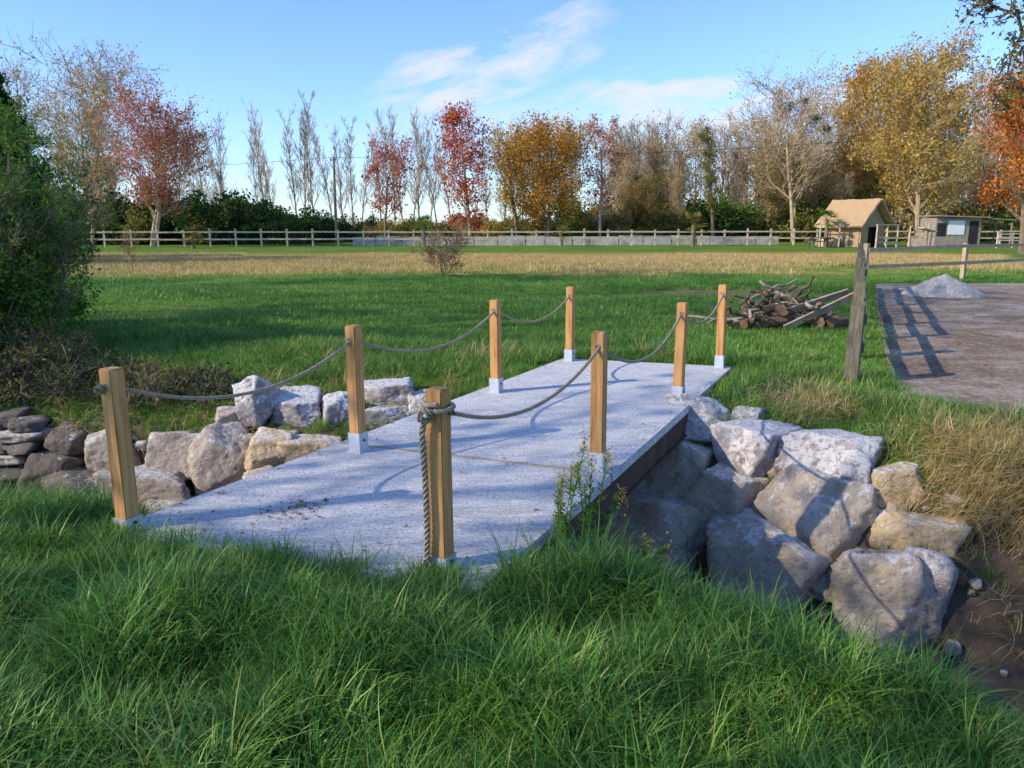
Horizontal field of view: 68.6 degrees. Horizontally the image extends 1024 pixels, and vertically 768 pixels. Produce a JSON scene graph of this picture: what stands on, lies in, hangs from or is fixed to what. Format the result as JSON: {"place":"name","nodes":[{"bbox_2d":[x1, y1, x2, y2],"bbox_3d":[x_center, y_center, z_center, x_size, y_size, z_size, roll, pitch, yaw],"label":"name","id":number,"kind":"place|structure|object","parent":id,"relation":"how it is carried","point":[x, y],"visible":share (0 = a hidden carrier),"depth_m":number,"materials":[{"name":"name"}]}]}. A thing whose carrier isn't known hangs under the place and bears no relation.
{"place":"outdoors","nodes":[
{"label":"outdoors","id":0,"kind":"place"},
{"bbox_2d":[0,320,1023,600],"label":"bank grass","id":1,"kind":"structure","parent":0,"point":[422,366],"depth_m":9.12,"materials":[{"name":"plant"}]},
{"bbox_2d":[0,225,1023,767],"bbox_3d":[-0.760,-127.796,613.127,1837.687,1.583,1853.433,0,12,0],"label":"ground","id":2,"kind":"structure","parent":0,"point":[986,645],"depth_m":7.03,"materials":[{"name":"plant"}]},
{"bbox_2d":[0,226,17,335],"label":"leafy shrub","id":3,"kind":"object","parent":2,"relation":"on","point":[2,261],"visible":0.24,"depth_m":9.48,"materials":[{"name":"green plant"}]},
{"bbox_2d":[0,406,32,428],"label":"boulder","id":4,"kind":"object","parent":2,"relation":"on","point":[6,416],"visible":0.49,"depth_m":8.43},
{"bbox_2d":[2,440,44,455],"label":"boulder","id":5,"kind":"object","parent":2,"relation":"on","point":[17,449],"visible":0.69,"depth_m":8.12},
{"bbox_2d":[0,312,47,387],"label":"bramble bush","id":6,"kind":"object","parent":2,"relation":"on","point":[17,345],"visible":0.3,"depth_m":9.12,"materials":[{"name":"brown plant"}]},
{"bbox_2d":[0,427,53,443],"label":"boulder","id":7,"kind":"object","parent":2,"relation":"on","point":[7,436],"visible":0.6,"depth_m":8.14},
{"bbox_2d":[7,415,51,432],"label":"boulder","id":8,"kind":"object","parent":7,"relation":"on","point":[35,423],"visible":0.99,"depth_m":8.21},
{"bbox_2d":[0,249,67,357],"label":"leafy shrub","id":9,"kind":"object","parent":2,"relation":"on","point":[19,292],"visible":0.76,"depth_m":9.69,"materials":[{"name":"green plant"}]},
{"bbox_2d":[0,180,80,339],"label":"leafy shrub","id":10,"kind":"object","parent":2,"relation":"on","point":[32,248],"visible":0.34,"depth_m":10.30,"materials":[{"name":"green plant"}]},
{"bbox_2d":[0,85,83,258],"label":"conifer tree","id":11,"kind":"object","parent":2,"relation":"on","point":[4,96],"visible":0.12,"depth_m":32.89,"materials":[{"name":"green plant"}]},
{"bbox_2d":[0,70,83,251],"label":"conifer tree","id":12,"kind":"object","parent":2,"relation":"on","point":[2,79],"visible":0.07,"depth_m":36.00,"materials":[{"name":"green plant"}]},
{"bbox_2d":[0,332,95,404],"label":"bramble bush","id":13,"kind":"object","parent":2,"relation":"on","point":[8,378],"visible":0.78,"depth_m":8.88,"materials":[{"name":"brown plant"}]},
{"bbox_2d":[17,451,84,494],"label":"boulder","id":14,"kind":"object","parent":2,"relation":"on","point":[38,465],"visible":0.48,"depth_m":7.98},
{"bbox_2d":[0,311,106,373],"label":"bramble bush","id":15,"kind":"object","parent":2,"relation":"on","point":[79,340],"visible":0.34,"depth_m":9.68,"materials":[{"name":"brown plant"}]},
{"bbox_2d":[0,89,129,344],"bbox_3d":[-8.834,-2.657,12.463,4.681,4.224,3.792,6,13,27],"label":"leafy shrub","id":16,"kind":"object","parent":2,"relation":"on","point":[9,136],"visible":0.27,"depth_m":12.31,"materials":[{"name":"green plant"}]},
{"bbox_2d":[44,421,87,456],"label":"boulder","id":17,"kind":"object","parent":2,"relation":"on","point":[59,443],"visible":0.8,"depth_m":8.15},
{"bbox_2d":[41,467,97,503],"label":"boulder","id":18,"kind":"object","parent":2,"relation":"on","point":[68,476],"visible":0.19,"depth_m":7.85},
{"bbox_2d":[0,28,172,199],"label":"bare tree","id":19,"kind":"object","parent":2,"relation":"on","point":[95,83],"visible":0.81,"depth_m":66.31,"materials":[{"name":"brown plant"}]},
{"bbox_2d":[29,336,150,409],"bbox_3d":[-5.048,-0.145,8.917,1.270,0.859,1.283,0,12,0],"label":"bramble bush","id":20,"kind":"object","parent":2,"relation":"on","point":[64,380],"visible":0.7,"depth_m":8.78,"materials":[{"name":"brown plant"}]},
{"bbox_2d":[51,137,133,247],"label":"young red tree","id":21,"kind":"object","parent":2,"relation":"on","point":[100,177],"visible":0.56,"depth_m":55.31,"materials":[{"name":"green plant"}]},
{"bbox_2d":[84,429,141,470],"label":"boulder","id":22,"kind":"object","parent":2,"relation":"on","point":[96,458],"visible":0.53,"depth_m":8.01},
{"bbox_2d":[112,230,138,270],"bbox_3d":[-14.030,-4.794,27.481,0.952,1.612,0.805,3,12,13],"label":"sapling","id":23,"kind":"object","parent":2,"relation":"on","point":[128,250],"visible":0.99,"depth_m":27.52,"materials":[{"name":"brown plant"}]},
{"bbox_2d":[92,464,191,514],"bbox_3d":[-3.740,1.150,7.843,1.027,0.613,0.536,0,12,-1],"label":"boulder","id":24,"kind":"object","parent":2,"relation":"on","point":[175,484],"visible":0.47,"depth_m":7.59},
{"bbox_2d":[92,351,202,422],"bbox_3d":[-4.241,-0.040,8.789,1.232,0.744,1.190,-10,16,-40],"label":"bramble bush","id":25,"kind":"object","parent":2,"relation":"on","point":[145,385],"visible":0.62,"depth_m":8.68,"materials":[{"name":"brown plant"}]},
{"bbox_2d":[80,70,222,246],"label":"maple tree","id":26,"kind":"object","parent":2,"relation":"on","point":[159,169],"visible":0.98,"depth_m":56.39,"materials":[{"name":"red plant"}]},
{"bbox_2d":[143,496,195,513],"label":"boulder","id":27,"kind":"object","parent":2,"relation":"on","point":[168,504],"visible":0.11,"depth_m":7.53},
{"bbox_2d":[144,430,198,481],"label":"boulder","id":28,"kind":"object","parent":2,"relation":"on","point":[168,450],"visible":0.67,"depth_m":7.88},
{"bbox_2d":[179,225,205,248],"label":"fan palm","id":29,"kind":"object","parent":2,"relation":"on","point":[192,239],"visible":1,"depth_m":54.45,"materials":[{"name":"green plant"}]},
{"bbox_2d":[161,359,245,412],"bbox_3d":[-3.542,0.032,8.719,0.985,0.584,0.978,11,16,42],"label":"bramble bush","id":30,"kind":"object","parent":2,"relation":"on","point":[219,381],"visible":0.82,"depth_m":8.63,"materials":[{"name":"brown plant"}]},
{"bbox_2d":[187,421,248,495],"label":"boulder","id":31,"kind":"object","parent":2,"relation":"on","point":[216,455],"visible":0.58,"depth_m":7.78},
{"bbox_2d":[214,406,241,423],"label":"boulder","id":32,"kind":"object","parent":2,"relation":"on","point":[225,414],"visible":0.44,"depth_m":8.15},
{"bbox_2d":[232,375,279,427],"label":"boulder","id":33,"kind":"object","parent":2,"relation":"on","point":[255,410],"visible":0.88,"depth_m":8.05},
{"bbox_2d":[244,427,292,470],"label":"boulder","id":34,"kind":"object","parent":2,"relation":"on","point":[262,451],"visible":0.78,"depth_m":7.71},
{"bbox_2d":[269,385,322,426],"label":"boulder","id":35,"kind":"object","parent":2,"relation":"on","point":[300,406],"visible":0.78,"depth_m":8.17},
{"bbox_2d":[277,434,341,463],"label":"boulder","id":36,"kind":"object","parent":2,"relation":"on","point":[298,446],"visible":0.54,"depth_m":7.70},
{"bbox_2d":[330,157,337,245],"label":"utility pole","id":37,"kind":"object","parent":2,"relation":"on","point":[335,203],"visible":0.91,"depth_m":60.16,"materials":[{"name":"brown wood"}]},
{"bbox_2d":[321,391,348,426],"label":"boulder","id":38,"kind":"object","parent":2,"relation":"on","point":[334,405],"visible":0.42,"depth_m":8.15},
{"bbox_2d":[365,405,411,428],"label":"boulder","id":39,"kind":"object","parent":2,"relation":"on","point":[387,414],"visible":0.52,"depth_m":8.20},
{"bbox_2d":[364,377,414,405],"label":"boulder","id":40,"kind":"object","parent":2,"relation":"on","point":[382,391],"visible":0.7,"depth_m":8.49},
{"bbox_2d":[360,130,429,235],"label":"red maple tree","id":41,"kind":"object","parent":2,"relation":"on","point":[381,157],"visible":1,"depth_m":67.42,"materials":[{"name":"brown plant"}]},
{"bbox_2d":[408,389,425,414],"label":"boulder","id":42,"kind":"object","parent":2,"relation":"on","point":[419,396],"visible":0.32,"depth_m":8.43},
{"bbox_2d":[409,214,435,246],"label":"fan palm","id":43,"kind":"object","parent":2,"relation":"on","point":[423,228],"visible":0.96,"depth_m":59.14,"materials":[{"name":"green plant"}]},
{"bbox_2d":[117,358,732,595],"bbox_3d":[0.193,0.456,6.733,2.277,0.296,6.757,6,13,26],"label":"concrete footbridge","id":44,"kind":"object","parent":2,"relation":"on","point":[492,488],"visible":0.73,"depth_m":5.18,"materials":[{"name":"concrete"}]},
{"bbox_2d":[98,366,145,531],"bbox_3d":[-2.196,0.368,4.209,0.134,0.930,0.114,5,13,23],"label":"rope post","id":45,"kind":"object","parent":44,"relation":"on","point":[118,439],"visible":0.91,"depth_m":4.17,"materials":[{"name":"wood"}]},
{"bbox_2d":[94,296,568,399],"bbox_3d":[-0.677,-0.451,6.710,0.223,0.266,6.248,6,14,28],"label":"sagging rope","id":46,"kind":"object","parent":45,"relation":"attached to","point":[136,391],"visible":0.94,"depth_m":5.17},
{"bbox_2d":[345,325,370,453],"bbox_3d":[-1.178,0.039,5.669,0.134,0.967,0.144,6,13,25],"label":"rope post","id":47,"kind":"object","parent":44,"relation":"on","point":[358,438],"visible":1,"depth_m":5.64,"materials":[{"name":"wood"}]},
{"bbox_2d":[145,362,725,573],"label":"fallen leaves","id":48,"kind":"object","parent":44,"relation":"on","point":[305,505],"visible":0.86,"depth_m":4.57,"materials":[{"name":"brown plant"}]},
{"bbox_2d":[425,386,458,572],"bbox_3d":[-0.357,0.474,3.720,0.134,0.926,0.114,5,12,25],"label":"rope post","id":49,"kind":"object","parent":44,"relation":"on","point":[439,449],"visible":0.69,"depth_m":3.68,"materials":[{"name":"wood"}]},
{"bbox_2d":[487,299,504,393],"bbox_3d":[-0.167,-0.386,7.700,0.134,0.953,0.144,5,13,25],"label":"rope post","id":50,"kind":"object","parent":44,"relation":"on","point":[496,382],"visible":1,"depth_m":7.67,"materials":[{"name":"wood"}]},
{"bbox_2d":[562,286,576,361],"bbox_3d":[0.735,-0.757,9.483,0.134,0.938,0.144,7,14,27],"label":"rope post","id":51,"kind":"object","parent":44,"relation":"on","point":[569,352],"visible":1,"depth_m":9.45,"materials":[{"name":"wood"}]},
{"bbox_2d":[585,331,609,474],"bbox_3d":[0.599,0.129,5.189,0.134,0.990,0.144,4,12,23],"label":"rope post","id":52,"kind":"object","parent":44,"relation":"on","point":[598,395],"visible":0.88,"depth_m":5.15,"materials":[{"name":"wood"}]},
{"bbox_2d":[671,302,688,394],"bbox_3d":[1.642,-0.312,7.321,0.134,0.966,0.144,7,14,28],"label":"rope post","id":53,"kind":"object","parent":44,"relation":"on","point":[678,386],"visible":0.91,"depth_m":7.28,"materials":[{"name":"wood"}]},
{"bbox_2d":[415,294,723,575],"bbox_3d":[1.105,-0.052,6.293,0.216,0.934,6.332,6,14,28],"label":"sagging rope","id":54,"kind":"object","parent":53,"relation":"attached to","point":[428,412],"visible":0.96,"depth_m":3.71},
{"bbox_2d":[713,284,727,367],"bbox_3d":[2.524,-0.695,9.047,0.134,0.998,0.144,6,13,29],"label":"rope post","id":55,"kind":"object","parent":44,"relation":"on","point":[720,359],"visible":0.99,"depth_m":9.01,"materials":[{"name":"wood"}]},
{"bbox_2d":[410,218,474,275],"bbox_3d":[-2.330,-4.475,24.944,2.204,2.074,2.423,0,12,0],"label":"bare shrub","id":56,"kind":"object","parent":2,"relation":"on","point":[458,230],"visible":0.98,"depth_m":25.02,"materials":[{"name":"brown plant"}]},
{"bbox_2d":[424,98,508,236],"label":"red maple tree","id":57,"kind":"object","parent":2,"relation":"on","point":[453,117],"visible":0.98,"depth_m":66.93,"materials":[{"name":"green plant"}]},
{"bbox_2d":[477,117,537,235],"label":"orange oak tree","id":58,"kind":"object","parent":2,"relation":"on","point":[510,199],"visible":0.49,"depth_m":72.32,"materials":[{"name":"brown plant"}]},
{"bbox_2d":[0,464,1023,767],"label":"long grass","id":59,"kind":"structure","parent":2,"relation":"on","point":[694,674],"depth_m":2.83,"materials":[{"name":"plant"}]},
{"bbox_2d":[0,50,1023,241],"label":"distant treeline","id":60,"kind":"object","parent":2,"relation":"on","point":[636,180],"visible":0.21,"depth_m":83.10,"materials":[{"name":"plant"}]},
{"bbox_2d":[0,333,1023,662],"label":"dry grass","id":61,"kind":"structure","parent":2,"relation":"on","point":[986,477],"depth_m":6.11,"materials":[{"name":"plant"}]},
{"bbox_2d":[42,260,1023,430],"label":"meadow grass","id":62,"kind":"structure","parent":2,"relation":"on","point":[268,308],"depth_m":16.09,"materials":[{"name":"plant"}]},
{"bbox_2d":[53,251,1023,279],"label":"dry stubble","id":63,"kind":"object","parent":2,"relation":"on","point":[220,259],"visible":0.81,"depth_m":32.97,"materials":[{"name":"plant"}]},
{"bbox_2d":[59,185,1020,244],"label":"distant hedge","id":64,"kind":"object","parent":2,"relation":"on","point":[226,213],"visible":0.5,"depth_m":74.35,"materials":[{"name":"plant"}]},
{"bbox_2d":[76,228,1019,246],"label":"paddock fence","id":65,"kind":"object","parent":2,"relation":"on","point":[678,232],"visible":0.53,"depth_m":61.34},
{"bbox_2d":[486,106,621,236],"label":"orange oak tree","id":66,"kind":"object","parent":2,"relation":"on","point":[547,173],"visible":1,"depth_m":66.85,"materials":[{"name":"brown plant"}]},
{"bbox_2d":[353,235,778,245],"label":"concrete block wall","id":67,"kind":"structure","parent":2,"relation":"on","point":[357,242],"depth_m":63.92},
{"bbox_2d":[550,424,592,558],"bbox_3d":[0.296,0.645,4.172,0.174,0.805,0.401,9,15,35],"label":"tall weed","id":68,"kind":"object","parent":2,"relation":"on","point":[559,513],"visible":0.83,"depth_m":4.18,"materials":[{"name":"green plant"}]},
{"bbox_2d":[570,443,627,551],"bbox_3d":[0.496,0.694,4.285,0.330,0.763,0.202,6,13,24],"label":"tall weed","id":69,"kind":"object","parent":2,"relation":"on","point":[585,503],"visible":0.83,"depth_m":4.30,"materials":[{"name":"green plant"}]},
{"bbox_2d":[576,113,628,235],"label":"pink maple tree","id":70,"kind":"object","parent":2,"relation":"on","point":[597,170],"visible":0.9,"depth_m":69.39,"materials":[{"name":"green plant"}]},
{"bbox_2d":[614,531,675,571],"bbox_3d":[0.675,0.956,3.908,0.366,0.411,0.253,0,12,0],"label":"tall weed","id":71,"kind":"object","parent":2,"relation":"on","point":[647,546],"visible":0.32,"depth_m":3.89,"materials":[{"name":"green plant"}]},
{"bbox_2d":[590,488,704,579],"bbox_3d":[1.260,1.375,7.018,1.269,0.800,0.752,9,3,38],"label":"boulder","id":72,"kind":"object","parent":2,"relation":"on","point":[658,515],"visible":0.48,"depth_m":6.64,"materials":[{"name":"stone"}]},
{"bbox_2d":[646,439,713,500],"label":"boulder","id":73,"kind":"object","parent":2,"relation":"on","point":[675,473],"visible":0.41,"depth_m":6.95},
{"bbox_2d":[682,210,708,245],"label":"fan palm","id":74,"kind":"object","parent":2,"relation":"on","point":[693,228],"visible":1,"depth_m":61.59,"materials":[{"name":"green plant"}]},
{"bbox_2d":[665,393,731,442],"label":"boulder","id":75,"kind":"object","parent":2,"relation":"on","point":[700,419],"visible":0.48,"depth_m":7.18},
{"bbox_2d":[700,510,715,545],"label":"boulder","id":76,"kind":"object","parent":2,"relation":"on","point":[705,515],"visible":0.19,"depth_m":6.70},
{"bbox_2d":[694,124,722,235],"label":"ivy covered tree","id":77,"kind":"object","parent":2,"relation":"on","point":[709,179],"visible":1,"depth_m":71.42,"materials":[{"name":"green plant"}]},
{"bbox_2d":[680,461,768,515],"bbox_3d":[1.952,1.061,6.907,0.813,0.705,0.693,6,13,27],"label":"boulder","id":78,"kind":"object","parent":2,"relation":"on","point":[719,488],"visible":0.41,"depth_m":6.63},
{"bbox_2d":[730,405,767,420],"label":"boulder","id":79,"kind":"object","parent":2,"relation":"on","point":[750,411],"visible":0.39,"depth_m":7.17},
{"bbox_2d":[709,419,802,477],"bbox_3d":[2.235,0.603,6.984,0.649,0.523,0.720,-8,14,-33],"label":"boulder","id":80,"kind":"object","parent":2,"relation":"on","point":[747,447],"visible":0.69,"depth_m":6.76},
{"bbox_2d":[704,507,834,618],"bbox_3d":[2.133,1.531,6.423,1.224,0.972,0.845,11,4,43],"label":"boulder","id":81,"kind":"object","parent":2,"relation":"on","point":[765,550],"visible":0.6,"depth_m":6.09,"materials":[{"name":"stone"}]},
{"bbox_2d":[688,275,852,329],"bbox_3d":[4.630,-1.271,12.718,3.026,1.114,1.920,0,12,0],"label":"log pile","id":82,"kind":"object","parent":2,"relation":"on","point":[791,311],"visible":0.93,"depth_m":12.62,"materials":[{"name":"brown wood"}]},
{"bbox_2d":[714,44,860,241],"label":"bare tree with mistletoe","id":83,"kind":"object","parent":2,"relation":"on","point":[810,112],"visible":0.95,"depth_m":72.78,"materials":[{"name":"brown plant"}]},
{"bbox_2d":[752,463,879,558],"bbox_3d":[2.646,1.085,6.377,1.068,0.855,0.774,8,3,34],"label":"boulder","id":84,"kind":"object","parent":2,"relation":"on","point":[826,514],"visible":0.58,"depth_m":6.13,"materials":[{"name":"stone"}]},
{"bbox_2d":[810,568,831,602],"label":"boulder","id":85,"kind":"object","parent":2,"relation":"on","point":[821,588],"visible":0.28,"depth_m":5.92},
{"bbox_2d":[812,207,841,247],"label":"fan palm","id":86,"kind":"object","parent":2,"relation":"on","point":[822,213],"visible":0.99,"depth_m":57.16,"materials":[{"name":"green plant"}]},
{"bbox_2d":[773,428,883,484],"bbox_3d":[2.803,0.693,6.612,0.826,0.603,0.708,9,15,37],"label":"boulder","id":87,"kind":"object","parent":2,"relation":"on","point":[841,454],"visible":0.66,"depth_m":6.36,"materials":[{"name":"stone"}]},
{"bbox_2d":[843,243,866,382],"bbox_3d":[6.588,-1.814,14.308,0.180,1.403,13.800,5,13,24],"label":"fence post","id":88,"kind":"object","parent":2,"relation":"on","point":[857,323],"visible":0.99,"depth_m":8.24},
{"bbox_2d":[814,198,899,247],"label":"thatched hut","id":89,"kind":"object","parent":2,"relation":"on","point":[863,221],"visible":0.94,"depth_m":57.52,"materials":[{"name":"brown wood"}]},
{"bbox_2d":[824,50,921,196],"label":"golden oak tree","id":90,"kind":"object","parent":2,"relation":"on","point":[861,72],"visible":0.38,"depth_m":76.55,"materials":[{"name":"yellow plant"}]},
{"bbox_2d":[869,535,891,548],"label":"boulder","id":91,"kind":"object","parent":2,"relation":"on","point":[878,542],"visible":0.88,"depth_m":5.97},
{"bbox_2d":[828,547,943,654],"bbox_3d":[2.907,1.657,5.878,0.851,0.821,0.689,9,3,35],"label":"boulder","id":92,"kind":"object","parent":2,"relation":"on","point":[899,587],"visible":0.8,"depth_m":5.60,"materials":[{"name":"stone"}]},
{"bbox_2d":[870,460,924,507],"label":"boulder","id":93,"kind":"object","parent":2,"relation":"on","point":[882,476],"visible":0.42,"depth_m":6.08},
{"bbox_2d":[886,502,910,511],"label":"boulder","id":94,"kind":"object","parent":2,"relation":"on","point":[895,507],"visible":0.64,"depth_m":6.02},
{"bbox_2d":[822,12,1019,235],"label":"golden oak tree","id":95,"kind":"object","parent":2,"relation":"on","point":[912,100],"visible":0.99,"depth_m":62.82,"materials":[{"name":"yellow plant"}]},
{"bbox_2d":[871,509,971,556],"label":"boulder","id":96,"kind":"object","parent":2,"relation":"on","point":[946,537],"visible":0.48,"depth_m":5.83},
{"bbox_2d":[906,222,937,246],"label":"wooden play frame","id":97,"kind":"object","parent":2,"relation":"on","point":[914,241],"visible":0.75,"depth_m":57.09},
{"bbox_2d":[904,546,958,614],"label":"boulder","id":98,"kind":"object","parent":2,"relation":"on","point":[942,570],"visible":0.44,"depth_m":5.54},
{"bbox_2d":[863,243,1023,281],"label":"roadside fence","id":99,"kind":"object","parent":2,"relation":"on","point":[963,262],"visible":0.8,"depth_m":23.12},
{"bbox_2d":[901,273,985,297],"bbox_3d":[10.800,-2.475,18.796,1.900,0.588,1.800,0,12,0],"label":"gravel pile","id":100,"kind":"object","parent":2,"relation":"on","point":[945,285],"visible":0.85,"depth_m":18.36,"materials":[{"name":"gravel"}]},
{"bbox_2d":[943,639,961,655],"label":"boulder","id":101,"kind":"object","parent":2,"relation":"on","point":[950,642],"visible":0.89,"depth_m":5.43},
{"bbox_2d":[917,215,1016,245],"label":"garden shed","id":102,"kind":"structure","parent":2,"relation":"on","point":[954,230],"depth_m":59.59,"materials":[{"name":"grey wood"}]},
{"bbox_2d":[955,0,1023,121],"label":"overhanging tree","id":103,"kind":"object","parent":2,"relation":"on","point":[1016,45],"visible":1,"depth_m":8.55,"materials":[{"name":"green plant"}]},
{"bbox_2d":[960,56,1023,253],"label":"red oak tree","id":104,"kind":"object","parent":2,"relation":"on","point":[1017,162],"visible":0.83,"depth_m":44.49,"materials":[{"name":"brown plant"}]},
{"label":"utility pole","id":105,"kind":"object","parent":2,"relation":"on","visible":0},
{"bbox_2d":[51,129,1006,171],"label":"overhead wire","id":106,"kind":"object","parent":105,"relation":"attached to","point":[592,154],"visible":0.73,"depth_m":53.98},
{"bbox_2d":[0,0,1023,223],"label":"sky","id":107,"kind":"structure","parent":0,"point":[626,59],"materials":[{"name":"blue"}]},
{"bbox_2d":[875,283,1023,413],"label":"gravel road","id":108,"kind":"structure","parent":0,"point":[969,350],"depth_m":11.22,"materials":[{"name":"gravel"}]},
{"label":"boulder","id":109,"kind":"object","parent":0,"visible":0},
{"bbox_2d":[0,477,18,487],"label":"boulder","id":110,"kind":"object","parent":109,"relation":"on","point":[11,482],"visible":0.14,"depth_m":8.03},
{"bbox_2d":[0,463,24,480],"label":"boulder","id":111,"kind":"object","parent":110,"relation":"on","point":[13,469],"visible":0.27,"depth_m":8.08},
{"bbox_2d":[0,453,29,465],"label":"boulder","id":112,"kind":"object","parent":111,"relation":"on","point":[6,459],"visible":0.43,"depth_m":8.10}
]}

